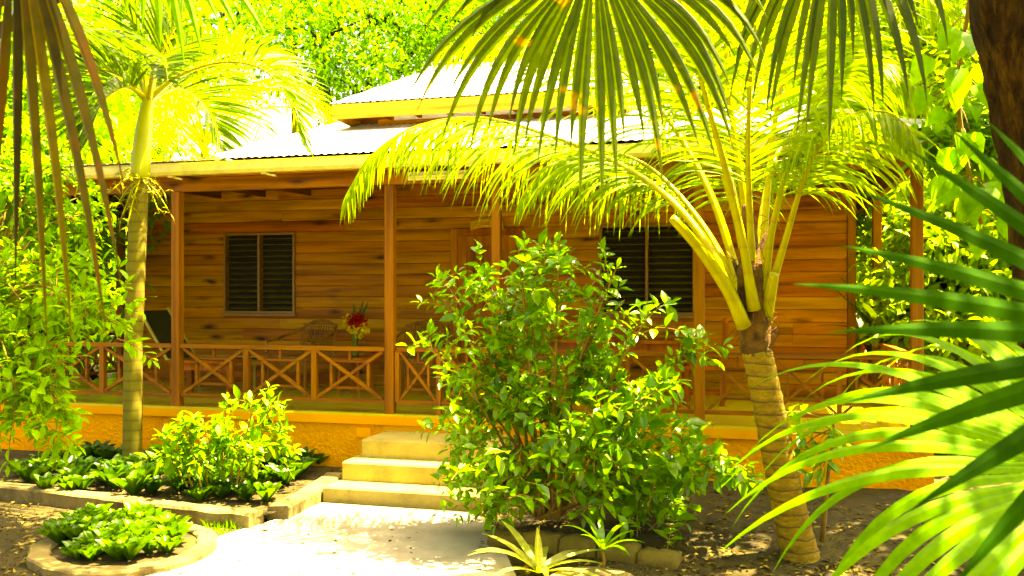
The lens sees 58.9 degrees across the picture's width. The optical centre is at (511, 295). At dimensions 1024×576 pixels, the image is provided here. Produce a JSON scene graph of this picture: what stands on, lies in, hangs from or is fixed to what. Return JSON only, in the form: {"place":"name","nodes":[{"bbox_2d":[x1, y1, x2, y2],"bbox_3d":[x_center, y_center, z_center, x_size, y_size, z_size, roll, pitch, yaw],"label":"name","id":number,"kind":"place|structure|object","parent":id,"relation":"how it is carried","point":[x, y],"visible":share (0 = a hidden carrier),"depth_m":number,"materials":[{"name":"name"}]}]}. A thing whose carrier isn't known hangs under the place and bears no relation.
{"place":"outdoors","nodes":[
{"label":"outdoors","id":0,"kind":"place"},
{"bbox_2d":[50,533,196,565],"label":"bed soil","id":1,"kind":"structure","parent":0,"point":[104,558],"depth_m":5.76,"materials":[{"name":"soil"}]},
{"bbox_2d":[35,519,79,543],"bbox_3d":[-3.037,1.583,6.056,0.288,0.148,0.283,0,0,8],"label":"rosette plant","id":2,"kind":"object","parent":1,"relation":"on","point":[53,532],"visible":0.84,"depth_m":6.02,"materials":[{"name":"green plant"}]},
{"bbox_2d":[59,516,94,540],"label":"rosette plant","id":3,"kind":"object","parent":1,"relation":"on","point":[73,531],"visible":0.66,"depth_m":6.01,"materials":[{"name":"green plant"}]},
{"bbox_2d":[58,540,95,559],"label":"rosette plant","id":4,"kind":"object","parent":1,"relation":"on","point":[70,550],"visible":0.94,"depth_m":5.68,"materials":[{"name":"green plant"}]},
{"bbox_2d":[57,507,101,518],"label":"rosette plant","id":5,"kind":"object","parent":1,"relation":"on","point":[63,514],"visible":0.39,"depth_m":6.44,"materials":[{"name":"green plant"}]},
{"bbox_2d":[75,542,106,560],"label":"rosette plant","id":6,"kind":"object","parent":1,"relation":"on","point":[92,552],"visible":0.94,"depth_m":5.66,"materials":[{"name":"green plant"}]},
{"bbox_2d":[74,502,112,512],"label":"rosette plant","id":7,"kind":"object","parent":1,"relation":"on","point":[89,505],"visible":0.39,"depth_m":6.62,"materials":[{"name":"green plant"}]},
{"bbox_2d":[74,529,113,544],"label":"rosette plant","id":8,"kind":"object","parent":1,"relation":"on","point":[88,538],"visible":0.53,"depth_m":5.81,"materials":[{"name":"green plant"}]},
{"bbox_2d":[71,510,119,524],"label":"rosette plant","id":9,"kind":"object","parent":1,"relation":"on","point":[110,517],"visible":0.41,"depth_m":6.26,"materials":[{"name":"green plant"}]},
{"bbox_2d":[90,521,132,534],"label":"rosette plant","id":10,"kind":"object","parent":1,"relation":"on","point":[118,527],"visible":0.34,"depth_m":6.06,"materials":[{"name":"green plant"}]},
{"bbox_2d":[93,527,132,539],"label":"rosette plant","id":11,"kind":"object","parent":1,"relation":"on","point":[98,532],"visible":0.47,"depth_m":5.88,"materials":[{"name":"green plant"}]},
{"bbox_2d":[95,536,134,560],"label":"rosette plant","id":12,"kind":"object","parent":1,"relation":"on","point":[115,554],"visible":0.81,"depth_m":5.65,"materials":[{"name":"green plant"}]},
{"bbox_2d":[105,533,155,559],"bbox_3d":[-2.386,1.585,5.681,0.250,0.144,0.299,0,0,23],"label":"rosette plant","id":13,"kind":"object","parent":1,"relation":"on","point":[130,551],"visible":0.98,"depth_m":5.65,"materials":[{"name":"green plant"}]},
{"bbox_2d":[117,501,155,517],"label":"rosette plant","id":14,"kind":"object","parent":1,"relation":"on","point":[134,507],"visible":0.45,"depth_m":6.62,"materials":[{"name":"green plant"}]},
{"bbox_2d":[120,519,156,536],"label":"rosette plant","id":15,"kind":"object","parent":1,"relation":"on","point":[138,527],"visible":0.53,"depth_m":6.04,"materials":[{"name":"green plant"}]},
{"bbox_2d":[127,507,171,521],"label":"rosette plant","id":16,"kind":"object","parent":1,"relation":"on","point":[153,512],"visible":0.46,"depth_m":6.45,"materials":[{"name":"green plant"}]},
{"bbox_2d":[141,538,163,554],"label":"rosette plant","id":17,"kind":"object","parent":1,"relation":"on","point":[148,549],"visible":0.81,"depth_m":5.78,"materials":[{"name":"green plant"}]},
{"bbox_2d":[150,535,185,553],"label":"rosette plant","id":18,"kind":"object","parent":1,"relation":"on","point":[168,544],"visible":1,"depth_m":5.82,"materials":[{"name":"green plant"}]},
{"bbox_2d":[147,512,191,526],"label":"rosette plant","id":19,"kind":"object","parent":1,"relation":"on","point":[169,518],"visible":0.44,"depth_m":6.27,"materials":[{"name":"green plant"}]},
{"bbox_2d":[150,520,193,538],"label":"rosette plant","id":20,"kind":"object","parent":1,"relation":"on","point":[173,529],"visible":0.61,"depth_m":6.01,"materials":[{"name":"green plant"}]},
{"bbox_2d":[0,449,341,516],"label":"bed soil","id":21,"kind":"structure","parent":0,"point":[311,473],"depth_m":7.59,"materials":[{"name":"soil"}]},
{"bbox_2d":[9,460,54,482],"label":"rosette plant","id":22,"kind":"object","parent":21,"relation":"on","point":[25,472],"visible":0.84,"depth_m":7.79,"materials":[{"name":"green plant"}]},
{"bbox_2d":[28,457,60,475],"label":"rosette plant","id":23,"kind":"object","parent":21,"relation":"on","point":[40,462],"visible":0.52,"depth_m":8.02,"materials":[{"name":"green plant"}]},
{"bbox_2d":[29,471,61,488],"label":"rosette plant","id":24,"kind":"object","parent":21,"relation":"on","point":[47,480],"visible":0.82,"depth_m":7.44,"materials":[{"name":"green plant"}]},
{"bbox_2d":[43,455,94,475],"bbox_3d":[-3.893,1.524,7.939,0.348,0.183,0.392,0,0,28],"label":"rosette plant","id":25,"kind":"object","parent":21,"relation":"on","point":[71,462],"visible":0.48,"depth_m":7.94,"materials":[{"name":"green plant"}]},
{"bbox_2d":[57,475,86,489],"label":"rosette plant","id":26,"kind":"object","parent":21,"relation":"on","point":[67,483],"visible":0.74,"depth_m":7.41,"materials":[{"name":"green plant"}]},
{"bbox_2d":[56,463,91,477],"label":"rosette plant","id":27,"kind":"object","parent":21,"relation":"on","point":[77,470],"visible":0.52,"depth_m":7.73,"materials":[{"name":"green plant"}]},
{"bbox_2d":[0,124,159,476],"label":"tree","id":28,"kind":"object","parent":21,"relation":"on","point":[33,385],"visible":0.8,"depth_m":6.16,"materials":[{"name":"green plant"}]},
{"bbox_2d":[60,444,100,459],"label":"rosette plant","id":29,"kind":"object","parent":21,"relation":"on","point":[85,447],"visible":0.4,"depth_m":8.63,"materials":[{"name":"green plant"}]},
{"bbox_2d":[69,474,98,490],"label":"rosette plant","id":30,"kind":"object","parent":21,"relation":"on","point":[84,483],"visible":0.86,"depth_m":7.47,"materials":[{"name":"green plant"}]},
{"bbox_2d":[67,456,102,471],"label":"rosette plant","id":31,"kind":"object","parent":21,"relation":"on","point":[92,465],"visible":0.45,"depth_m":8.03,"materials":[{"name":"green plant"}]},
{"bbox_2d":[89,444,121,459],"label":"rosette plant","id":32,"kind":"object","parent":21,"relation":"on","point":[107,452],"visible":0.59,"depth_m":8.62,"materials":[{"name":"green plant"}]},
{"bbox_2d":[90,463,134,488],"bbox_3d":[-3.334,1.519,7.559,0.350,0.193,0.316,0,0,-18],"label":"rosette plant","id":33,"kind":"object","parent":21,"relation":"on","point":[110,472],"visible":0.83,"depth_m":7.54,"materials":[{"name":"green plant"}]},
{"bbox_2d":[98,454,139,464],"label":"rosette plant","id":34,"kind":"object","parent":21,"relation":"on","point":[116,458],"visible":0.37,"depth_m":8.01,"materials":[{"name":"green plant"}]},
{"bbox_2d":[109,470,157,495],"bbox_3d":[-3.055,1.524,7.326,0.338,0.184,0.264,0,0,-35],"label":"rosette plant","id":35,"kind":"object","parent":21,"relation":"on","point":[131,483],"visible":0.97,"depth_m":7.28,"materials":[{"name":"green plant"}]},
{"bbox_2d":[122,451,160,462],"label":"rosette plant","id":36,"kind":"object","parent":21,"relation":"on","point":[134,457],"visible":0.35,"depth_m":8.16,"materials":[{"name":"green plant"}]},
{"bbox_2d":[126,460,160,476],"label":"rosette plant","id":37,"kind":"object","parent":21,"relation":"on","point":[142,468],"visible":0.41,"depth_m":7.76,"materials":[{"name":"green plant"}]},
{"bbox_2d":[141,475,171,494],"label":"rosette plant","id":38,"kind":"object","parent":21,"relation":"on","point":[153,487],"visible":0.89,"depth_m":7.35,"materials":[{"name":"green plant"}]},
{"bbox_2d":[23,0,330,457],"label":"feather palm","id":39,"kind":"object","parent":21,"relation":"on","point":[152,63],"visible":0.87,"depth_m":8.42,"materials":[{"name":"green plant"}]},
{"bbox_2d":[164,477,192,492],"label":"rosette plant","id":40,"kind":"object","parent":21,"relation":"on","point":[176,485],"visible":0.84,"depth_m":7.40,"materials":[{"name":"green plant"}]},
{"bbox_2d":[160,465,207,489],"bbox_3d":[-2.692,1.524,7.579,0.390,0.182,0.346,0,0,15],"label":"rosette plant","id":41,"kind":"object","parent":21,"relation":"on","point":[176,476],"visible":0.29,"depth_m":7.49,"materials":[{"name":"green plant"}]},
{"bbox_2d":[181,484,216,501],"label":"rosette plant","id":42,"kind":"object","parent":21,"relation":"on","point":[198,493],"visible":1,"depth_m":7.11,"materials":[{"name":"green plant"}]},
{"bbox_2d":[129,381,305,490],"bbox_3d":[-2.371,1.172,7.367,1.340,0.955,0.839,0,0,-1],"label":"bed shrub","id":43,"kind":"object","parent":21,"relation":"on","point":[222,441],"visible":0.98,"depth_m":7.26,"materials":[{"name":"green plant"}]},
{"bbox_2d":[201,480,239,497],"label":"rosette plant","id":44,"kind":"object","parent":21,"relation":"on","point":[222,491],"visible":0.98,"depth_m":7.20,"materials":[{"name":"green plant"}]},
{"bbox_2d":[208,475,245,494],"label":"rosette plant","id":45,"kind":"object","parent":21,"relation":"on","point":[221,483],"visible":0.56,"depth_m":7.33,"materials":[{"name":"green plant"}]},
{"bbox_2d":[230,479,258,500],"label":"rosette plant","id":46,"kind":"object","parent":21,"relation":"on","point":[245,490],"visible":0.94,"depth_m":7.12,"materials":[{"name":"green plant"}]},
{"bbox_2d":[254,481,282,501],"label":"rosette plant","id":47,"kind":"object","parent":21,"relation":"on","point":[266,491],"visible":1,"depth_m":7.07,"materials":[{"name":"green plant"}]},
{"bbox_2d":[267,466,302,484],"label":"rosette plant","id":48,"kind":"object","parent":21,"relation":"on","point":[278,475],"visible":0.89,"depth_m":7.69,"materials":[{"name":"green plant"}]},
{"bbox_2d":[279,455,313,477],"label":"rosette plant","id":49,"kind":"object","parent":21,"relation":"on","point":[306,462],"visible":0.71,"depth_m":7.99,"materials":[{"name":"green plant"}]},
{"bbox_2d":[287,446,320,457],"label":"rosette plant","id":50,"kind":"object","parent":21,"relation":"on","point":[307,453],"visible":0.34,"depth_m":8.50,"materials":[{"name":"green plant"}]},
{"bbox_2d":[146,503,515,575],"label":"path","id":51,"kind":"structure","parent":0,"point":[362,545],"depth_m":6.05,"materials":[{"name":"concrete"}]},
{"bbox_2d":[12,0,988,221],"label":"sky","id":52,"kind":"structure","parent":0,"point":[285,127],"materials":[{"name":"white"}]},
{"bbox_2d":[0,323,1023,575],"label":"ground","id":53,"kind":"structure","parent":0,"point":[18,515],"depth_m":6.79,"materials":[{"name":"soil"}]},
{"bbox_2d":[0,266,115,380],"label":"bush","id":54,"kind":"object","parent":53,"relation":"on","point":[109,366],"visible":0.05,"depth_m":13.19,"materials":[{"name":"green plant"}]},
{"bbox_2d":[0,0,226,384],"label":"broadleaf tree","id":55,"kind":"object","parent":53,"relation":"on","point":[116,108],"visible":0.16,"depth_m":11.18,"materials":[{"name":"green plant"}]},
{"bbox_2d":[22,91,216,381],"bbox_3d":[-6.413,-0.618,13.509,4.563,4.642,4.568,0,0,15],"label":"feather palm","id":56,"kind":"object","parent":53,"relation":"on","point":[186,135],"visible":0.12,"depth_m":13.42,"materials":[{"name":"green plant"}]},
{"bbox_2d":[26,522,216,575],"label":"bed edging","id":57,"kind":"object","parent":53,"relation":"on","point":[41,560],"visible":0.6,"depth_m":5.59,"materials":[{"name":"stone"}]},
{"bbox_2d":[0,481,262,528],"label":"garden kerb","id":58,"kind":"structure","parent":53,"relation":"on","point":[243,517],"depth_m":7.06,"materials":[{"name":"concrete"}]},
{"bbox_2d":[0,0,289,342],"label":"fan palm","id":59,"kind":"object","parent":53,"relation":"on","point":[32,28],"visible":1,"depth_m":1.85,"materials":[{"name":"green plant"}]},
{"bbox_2d":[12,0,348,374],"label":"broadleaf tree","id":60,"kind":"object","parent":53,"relation":"on","point":[227,25],"visible":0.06,"depth_m":19.57,"materials":[{"name":"green plant"}]},
{"bbox_2d":[96,42,336,162],"bbox_3d":[-5.572,-1.291,16.483,6.013,5.987,6.014,0,0,15],"label":"feather palm","id":61,"kind":"object","parent":53,"relation":"on","point":[196,133],"visible":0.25,"depth_m":16.28,"materials":[{"name":"green plant"}]},
{"bbox_2d":[199,507,267,535],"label":"grass","id":62,"kind":"structure","parent":53,"relation":"on","point":[218,528],"depth_m":6.54,"materials":[{"name":"green plant"}]},
{"bbox_2d":[187,0,393,133],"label":"feather palm","id":63,"kind":"object","parent":53,"relation":"on","point":[294,129],"visible":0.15,"depth_m":21.93,"materials":[{"name":"green plant"}]},
{"bbox_2d":[267,472,341,520],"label":"garden kerb","id":64,"kind":"structure","parent":53,"relation":"on","point":[300,501],"depth_m":7.16,"materials":[{"name":"concrete"}]},
{"bbox_2d":[195,0,503,127],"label":"broadleaf tree","id":65,"kind":"object","parent":53,"relation":"on","point":[323,59],"visible":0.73,"depth_m":20.93,"materials":[{"name":"green plant"}]},
{"bbox_2d":[323,430,516,510],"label":"entry steps","id":66,"kind":"structure","parent":53,"relation":"on","point":[391,468],"depth_m":7.60,"materials":[{"name":"concrete"}]},
{"bbox_2d":[345,0,593,86],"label":"broadleaf tree","id":67,"kind":"object","parent":53,"relation":"on","point":[499,16],"visible":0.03,"depth_m":23.85,"materials":[{"name":"green plant"}]},
{"bbox_2d":[0,54,953,490],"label":"bungalow","id":68,"kind":"object","parent":53,"relation":"on","point":[258,254],"visible":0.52,"depth_m":10.10,"materials":[{"name":"wood"},{"name":"metal"},{"name":"stucco"}]},
{"bbox_2d":[144,307,258,387],"bbox_3d":[-3.722,0.625,10.779,1.297,0.971,0.595,0,0,15],"label":"reclining lounger","id":69,"kind":"object","parent":68,"relation":"on","point":[157,323],"visible":0.34,"depth_m":10.88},
{"bbox_2d":[166,358,252,394],"bbox_3d":[-3.416,0.916,10.240,0.840,0.388,0.435,0,0,15],"label":"coffee table","id":70,"kind":"object","parent":68,"relation":"on","point":[189,365],"visible":0.41,"depth_m":10.07,"materials":[{"name":"brown wood"}]},
{"bbox_2d":[221,232,297,315],"bbox_3d":[-3.229,-0.269,11.616,1.055,1.062,0.130,0,0,15],"label":"window","id":71,"kind":"structure","parent":68,"relation":"in","point":[259,274],"depth_m":11.64,"materials":[{"name":"black glass"}]},
{"bbox_2d":[265,319,337,393],"bbox_3d":[-2.434,0.697,10.617,0.714,0.828,0.645,0,0,29],"label":"wicker armchair","id":72,"kind":"object","parent":68,"relation":"on","point":[303,365],"visible":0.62,"depth_m":10.69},
{"bbox_2d":[331,355,379,396],"bbox_3d":[-1.754,0.898,10.142,0.540,0.427,0.540,0,0,15],"label":"side table","id":73,"kind":"object","parent":68,"relation":"on","point":[360,357],"visible":0.69,"depth_m":10.07,"materials":[{"name":"brown wood"}]},
{"bbox_2d":[342,302,369,356],"bbox_3d":[-1.743,0.365,10.114,0.336,0.639,0.176,0,0,15],"label":"flower vase","id":74,"kind":"object","parent":73,"relation":"on","point":[354,323],"visible":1,"depth_m":10.11,"materials":[{"name":"green glass"}]},
{"bbox_2d":[396,320,454,396],"bbox_3d":[-0.988,0.697,10.232,0.714,0.828,0.645,0,0,1],"label":"wicker armchair","id":75,"kind":"object","parent":68,"relation":"on","point":[418,323],"visible":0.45,"depth_m":10.44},
{"bbox_2d":[408,170,468,180],"bbox_3d":[-0.683,-1.102,8.307,0.575,0.075,0.082,0,0,15],"label":"tube light","id":76,"kind":"object","parent":68,"relation":"attached to","point":[460,175],"visible":0.5,"depth_m":8.30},
{"bbox_2d":[470,219,502,229],"bbox_3d":[-0.300,-0.845,10.775,0.400,0.130,0.030,0,0,15],"label":"name board","id":77,"kind":"object","parent":68,"relation":"attached to","point":[483,223],"visible":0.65,"depth_m":10.78,"materials":[{"name":"brown wood"}]},
{"bbox_2d":[451,227,522,387],"bbox_3d":[-0.293,0.153,10.845,0.894,1.913,0.110,0,0,15],"label":"door","id":78,"kind":"structure","parent":68,"relation":"in","point":[462,240],"depth_m":10.86,"materials":[{"name":"brown wood"}]},
{"bbox_2d":[543,336,684,407],"bbox_3d":[1.101,0.777,9.426,1.480,0.665,0.745,0,0,15],"label":"dining table","id":79,"kind":"object","parent":68,"relation":"on","point":[652,344],"visible":0.25,"depth_m":9.13,"materials":[{"name":"brown wood"}]},
{"bbox_2d":[599,223,693,317],"bbox_3d":[1.541,-0.277,10.347,1.125,1.065,0.130,0,0,15],"label":"window","id":80,"kind":"structure","parent":68,"relation":"in","point":[656,259],"depth_m":10.37,"materials":[{"name":"black glass"}]},
{"bbox_2d":[684,318,728,405],"bbox_3d":[2.000,0.670,9.298,0.444,0.881,0.408,0,0,15],"label":"dining chair","id":81,"kind":"object","parent":68,"relation":"on","point":[688,369],"visible":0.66,"depth_m":9.11,"materials":[{"name":"brown wood"}]},
{"bbox_2d":[487,528,523,548],"bbox_3d":[-0.022,1.665,6.126,0.253,0.149,0.182,0,0,24],"label":"edging stone","id":82,"kind":"object","parent":53,"relation":"on","point":[506,534],"visible":0.49,"depth_m":6.07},
{"bbox_2d":[550,566,632,575],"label":"bed edging","id":83,"kind":"object","parent":53,"relation":"on","point":[605,571],"visible":0.8,"depth_m":5.40,"materials":[{"name":"stone"}]},
{"bbox_2d":[537,0,815,111],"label":"broadleaf tree","id":84,"kind":"object","parent":53,"relation":"on","point":[699,87],"visible":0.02,"depth_m":21.31,"materials":[{"name":"green plant"}]},
{"bbox_2d":[407,0,947,205],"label":"fan palm","id":85,"kind":"object","parent":53,"relation":"on","point":[682,25],"visible":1,"depth_m":3.01,"materials":[{"name":"green plant"}]},
{"bbox_2d":[721,0,988,312],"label":"broadleaf tree","id":86,"kind":"object","parent":53,"relation":"on","point":[942,58],"visible":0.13,"depth_m":11.89,"materials":[{"name":"green plant"}]},
{"bbox_2d":[719,121,1023,575],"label":"fan palm","id":87,"kind":"object","parent":53,"relation":"on","point":[992,542],"visible":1,"depth_m":2.22,"materials":[{"name":"green plant"}]},
{"bbox_2d":[856,217,980,322],"bbox_3d":[6.198,-0.251,15.347,4.690,4.087,3.722,0,0,15],"label":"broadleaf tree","id":88,"kind":"object","parent":53,"relation":"on","point":[858,274],"depth_m":14.83,"materials":[{"name":"green plant"}]},
{"bbox_2d":[847,98,1017,445],"bbox_3d":[4.896,-0.253,9.457,2.660,4.044,2.607,0,0,15],"label":"broadleaf tree","id":89,"kind":"object","parent":53,"relation":"on","point":[950,248],"visible":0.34,"depth_m":9.26,"materials":[{"name":"green plant"}]},
{"bbox_2d":[856,280,1023,474],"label":"bush","id":90,"kind":"object","parent":53,"relation":"on","point":[928,366],"visible":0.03,"depth_m":10.04,"materials":[{"name":"green plant"}]},
{"bbox_2d":[890,92,1000,187],"bbox_3d":[3.619,0.027,7.031,1.604,3.351,0.663,0,0,-24],"label":"tree","id":91,"kind":"object","parent":53,"relation":"on","point":[941,137],"visible":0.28,"depth_m":6.84,"materials":[{"name":"green plant"}]},
{"bbox_2d":[926,316,1001,436],"bbox_3d":[4.595,0.935,8.972,0.978,1.530,1.049,0,0,-2],"label":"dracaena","id":92,"kind":"object","parent":53,"relation":"on","point":[963,345],"visible":0.16,"depth_m":8.90,"materials":[{"name":"green plant"}]},
{"bbox_2d":[968,0,1023,418],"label":"shade tree","id":93,"kind":"object","parent":53,"relation":"on","point":[997,29],"visible":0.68,"depth_m":3.84,"materials":[{"name":"brown plant"}]},
{"bbox_2d":[493,480,1023,575],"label":"soil terrain","id":94,"kind":"structure","parent":0,"point":[837,550],"depth_m":6.06,"materials":[{"name":"soil"}]},
{"bbox_2d":[0,469,1023,575],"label":"leaf litter","id":95,"kind":"object","parent":94,"relation":"on","point":[683,558],"visible":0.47,"depth_m":5.87,"materials":[{"name":"plant"}]},
{"bbox_2d":[470,520,601,575],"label":"striped lily","id":96,"kind":"object","parent":94,"relation":"on","point":[533,557],"visible":1,"depth_m":5.53,"materials":[{"name":"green plant"}]},
{"bbox_2d":[523,529,564,553],"bbox_3d":[0.214,1.652,6.008,0.248,0.166,0.187,0,0,26],"label":"edging stone","id":97,"kind":"object","parent":94,"relation":"on","point":[550,540],"visible":0.58,"depth_m":5.94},
{"bbox_2d":[559,533,597,557],"bbox_3d":[0.449,1.650,5.890,0.248,0.171,0.188,0,0,26],"label":"edging stone","id":98,"kind":"object","parent":94,"relation":"on","point":[576,541],"visible":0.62,"depth_m":5.83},
{"bbox_2d":[397,228,765,548],"bbox_3d":[0.477,0.687,6.220,2.499,2.294,1.480,0,0,0],"label":"flowering shrub","id":99,"kind":"object","parent":94,"relation":"on","point":[615,452],"visible":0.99,"depth_m":6.07,"materials":[{"name":"green plant"}]},
{"bbox_2d":[562,513,643,567],"bbox_3d":[0.537,1.516,5.509,0.452,0.311,0.433,0,0,-19],"label":"cordyline","id":100,"kind":"object","parent":94,"relation":"on","point":[601,541],"visible":0.98,"depth_m":5.52,"materials":[{"name":"green plant"}]},
{"bbox_2d":[597,538,641,563],"bbox_3d":[0.685,1.656,5.773,0.248,0.182,0.184,0,0,26],"label":"edging stone","id":101,"kind":"object","parent":94,"relation":"on","point":[632,548],"visible":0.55,"depth_m":5.71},
{"bbox_2d":[340,0,969,563],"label":"coconut palm","id":102,"kind":"object","parent":94,"relation":"on","point":[748,284],"visible":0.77,"depth_m":5.60,"materials":[{"name":"green plant"}]},
{"bbox_2d":[910,0,1007,260],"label":"climbing vine","id":103,"kind":"object","parent":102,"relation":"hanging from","point":[960,80],"visible":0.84,"depth_m":4.86,"materials":[{"name":"green plant"}]},
{"bbox_2d":[637,547,681,569],"bbox_3d":[0.922,1.667,5.658,0.248,0.154,0.182,0,0,26],"label":"edging stone","id":104,"kind":"object","parent":94,"relation":"on","point":[663,558],"visible":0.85,"depth_m":5.60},
{"bbox_2d":[749,404,851,542],"bbox_3d":[1.807,1.124,5.687,0.644,0.918,0.453,0,0,15],"label":"sapling","id":105,"kind":"object","parent":94,"relation":"on","point":[802,444],"visible":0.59,"depth_m":5.69,"materials":[{"name":"green plant"}]},
{"bbox_2d":[669,0,963,111],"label":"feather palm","id":106,"kind":"object","parent":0,"point":[948,3],"visible":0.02,"depth_m":11.35,"materials":[{"name":"green plant"}]},
{"bbox_2d":[856,313,887,387],"bbox_3d":[4.000,0.811,10.155,1.128,1.779,0.977,0,0,-6],"label":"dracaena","id":107,"kind":"object","parent":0,"point":[859,323],"visible":0.2,"depth_m":10.20,"materials":[{"name":"green plant"}]},
{"bbox_2d":[807,276,947,342],"bbox_3d":[3.782,0.741,9.405,1.331,1.919,1.218,0,0,-34],"label":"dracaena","id":108,"kind":"object","parent":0,"point":[871,313],"visible":0.45,"depth_m":9.32,"materials":[{"name":"green plant"}]},
{"bbox_2d":[856,207,979,295],"bbox_3d":[5.396,0.141,12.986,3.074,3.128,3.094,0,0,15],"label":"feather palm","id":109,"kind":"object","parent":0,"point":[862,220],"depth_m":11.98,"materials":[{"name":"green plant"}]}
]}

